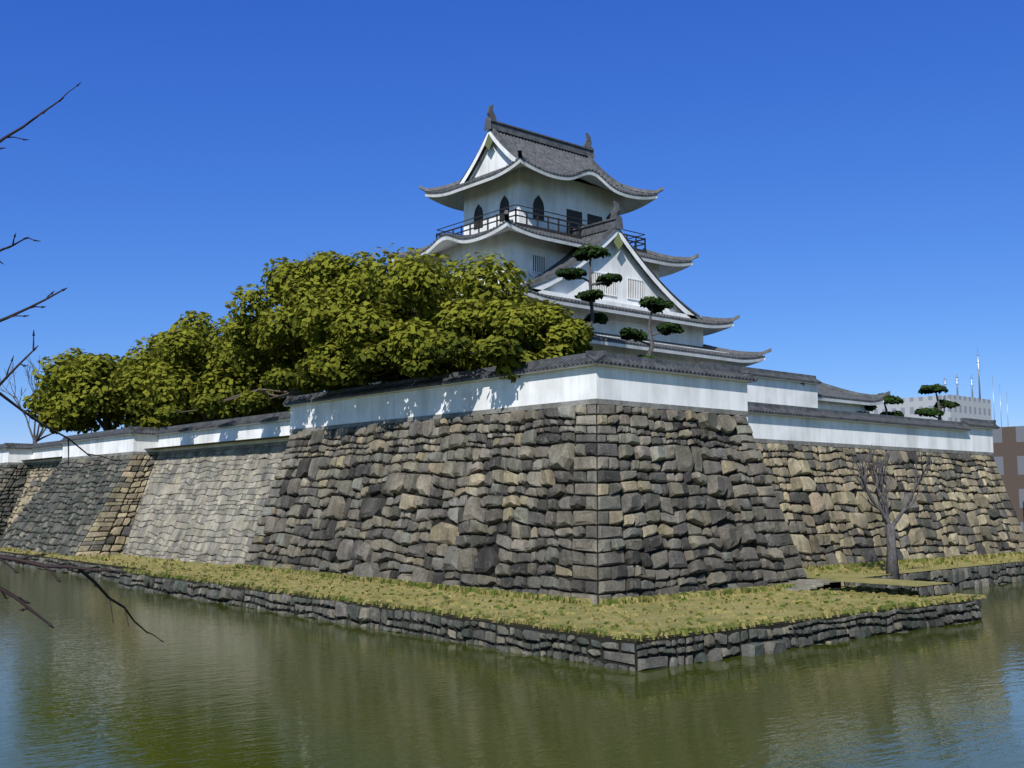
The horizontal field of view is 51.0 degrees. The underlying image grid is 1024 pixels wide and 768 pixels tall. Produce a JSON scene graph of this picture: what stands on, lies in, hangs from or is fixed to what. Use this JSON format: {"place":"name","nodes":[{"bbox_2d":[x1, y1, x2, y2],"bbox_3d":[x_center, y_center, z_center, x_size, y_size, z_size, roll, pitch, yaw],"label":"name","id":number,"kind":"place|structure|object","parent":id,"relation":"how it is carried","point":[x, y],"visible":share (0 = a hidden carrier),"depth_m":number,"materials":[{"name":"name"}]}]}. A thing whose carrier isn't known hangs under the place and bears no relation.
{"place":"outdoors","nodes":[
{"label":"outdoors","id":0,"kind":"place"},
{"bbox_2d":[0,82,163,641],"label":"bare branches","id":1,"kind":"object","parent":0,"point":[24,560],"visible":1,"depth_m":3.69,"materials":[{"name":"brown wood"}]},
{"bbox_2d":[29,435,289,459],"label":"honmaru ground","id":2,"kind":"structure","parent":0,"point":[276,437],"depth_m":74.90,"materials":[{"name":"grey stone"}]},
{"bbox_2d":[0,357,59,445],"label":"bare tree","id":3,"kind":"object","parent":2,"relation":"on","point":[36,438],"visible":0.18,"depth_m":113.96,"materials":[{"name":"brown plant"}]},
{"bbox_2d":[22,347,190,433],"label":"tree","id":4,"kind":"object","parent":2,"relation":"on","point":[80,393],"visible":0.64,"depth_m":102.20,"materials":[{"name":"green plant"}]},
{"bbox_2d":[117,310,305,421],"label":"tree","id":5,"kind":"object","parent":2,"relation":"on","point":[182,364],"visible":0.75,"depth_m":84.28,"materials":[{"name":"green plant"}]},
{"bbox_2d":[173,407,290,424],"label":"shrubs","id":6,"kind":"object","parent":2,"relation":"on","point":[195,419],"visible":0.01,"depth_m":98.64,"materials":[{"name":"green plant"}]},
{"bbox_2d":[241,355,330,403],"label":"tree","id":7,"kind":"object","parent":2,"relation":"on","point":[262,386],"visible":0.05,"depth_m":83.43,"materials":[{"name":"green plant"}]},
{"bbox_2d":[222,250,387,392],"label":"tree","id":8,"kind":"object","parent":2,"relation":"on","point":[287,286],"visible":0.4,"depth_m":71.03,"materials":[{"name":"green plant"}]},
{"bbox_2d":[288,243,575,392],"bbox_3d":[-3.942,-2.498,59.100,14.788,10.697,16.312,5,-8,-40],"label":"tree","id":9,"kind":"object","parent":2,"relation":"on","point":[414,303],"visible":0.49,"depth_m":55.16,"materials":[{"name":"green plant"}]},
{"bbox_2d":[154,331,523,422],"bbox_3d":[-11.344,0.061,63.800,7.653,2.568,40.610,4,-8,-36],"label":"camphor overhang","id":10,"kind":"object","parent":9,"relation":"attached to","point":[496,350],"visible":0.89,"depth_m":54.78,"materials":[{"name":"green plant"}]},
{"bbox_2d":[456,300,594,382],"bbox_3d":[1.095,-0.973,52.293,7.122,6.170,6.983,5,-8,-40],"label":"tree","id":11,"kind":"object","parent":2,"relation":"on","point":[540,332],"visible":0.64,"depth_m":50.22,"materials":[{"name":"green plant"}]},
{"bbox_2d":[369,104,770,384],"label":"castle keep","id":12,"kind":"structure","parent":2,"relation":"on","point":[539,208],"depth_m":72.44,"materials":[{"name":"paint"}]},
{"bbox_2d":[555,243,622,326],"bbox_3d":[4.391,-2.529,60.991,3.843,11.152,2.953,5,-8,-40],"label":"pine","id":13,"kind":"object","parent":2,"relation":"on","point":[588,252],"visible":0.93,"depth_m":61.45,"materials":[{"name":"green plant"}]},
{"bbox_2d":[619,296,684,358],"bbox_3d":[7.129,-1.054,56.782,4.122,7.346,2.633,5,-8,-40],"label":"pine","id":14,"kind":"object","parent":2,"relation":"on","point":[654,305],"visible":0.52,"depth_m":56.74,"materials":[{"name":"green plant"}]},
{"bbox_2d":[801,383,889,412],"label":"outbuilding","id":15,"kind":"structure","parent":2,"relation":"on","point":[830,397],"depth_m":75.14,"materials":[{"name":"paint"}]},
{"bbox_2d":[857,405,876,412],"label":"pine","id":16,"kind":"object","parent":2,"relation":"on","point":[869,408],"visible":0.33,"depth_m":76.26,"materials":[{"name":"green plant"}]},
{"bbox_2d":[877,393,904,416],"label":"pine","id":17,"kind":"object","parent":2,"relation":"on","point":[892,399],"visible":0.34,"depth_m":80.11,"materials":[{"name":"green plant"}]},
{"bbox_2d":[0,563,1023,767],"bbox_3d":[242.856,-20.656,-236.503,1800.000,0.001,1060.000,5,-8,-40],"label":"water","id":18,"kind":"structure","parent":0,"point":[85,682],"depth_m":26.23,"materials":[{"name":"green liquid"}]},
{"bbox_2d":[0,0,1023,443],"label":"sky","id":19,"kind":"structure","parent":0,"point":[845,178],"materials":[{"name":"blue"}]},
{"bbox_3d":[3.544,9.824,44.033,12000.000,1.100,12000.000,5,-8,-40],"label":"terrain","id":20,"kind":"structure","parent":0,"visible":0},
{"bbox_2d":[0,404,1023,670],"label":"stone walls","id":21,"kind":"structure","parent":20,"relation":"on","point":[594,502],"depth_m":50.97,"materials":[{"name":"grey stone"}]},
{"bbox_2d":[0,350,999,464],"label":"perimeter wall","id":22,"kind":"structure","parent":21,"relation":"on","point":[776,407],"depth_m":58.88,"materials":[{"name":"paint"}]},
{"bbox_2d":[0,547,1023,641],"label":"berm grass","id":23,"kind":"structure","parent":21,"relation":"on","point":[811,582],"depth_m":44.23,"materials":[{"name":"plant"}]},
{"bbox_2d":[844,444,939,579],"bbox_3d":[18.800,6.430,53.316,4.856,6.837,2.896,1,-6,-8],"label":"bare tree","id":24,"kind":"object","parent":23,"relation":"on","point":[892,567],"visible":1,"depth_m":53.44,"materials":[{"name":"plant"}]},
{"bbox_2d":[914,384,959,419],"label":"pine","id":25,"kind":"object","parent":21,"relation":"on","point":[938,406],"visible":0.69,"depth_m":81.97,"materials":[{"name":"green plant"}]},
{"bbox_2d":[868,348,1008,426],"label":"grey building","id":26,"kind":"structure","parent":20,"relation":"on","point":[974,408],"depth_m":281.37,"materials":[{"name":"silver concrete"}]},
{"bbox_2d":[992,426,1023,533],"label":"brown building","id":27,"kind":"structure","parent":20,"relation":"on","point":[1008,448],"depth_m":108.80,"materials":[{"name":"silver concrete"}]}
]}

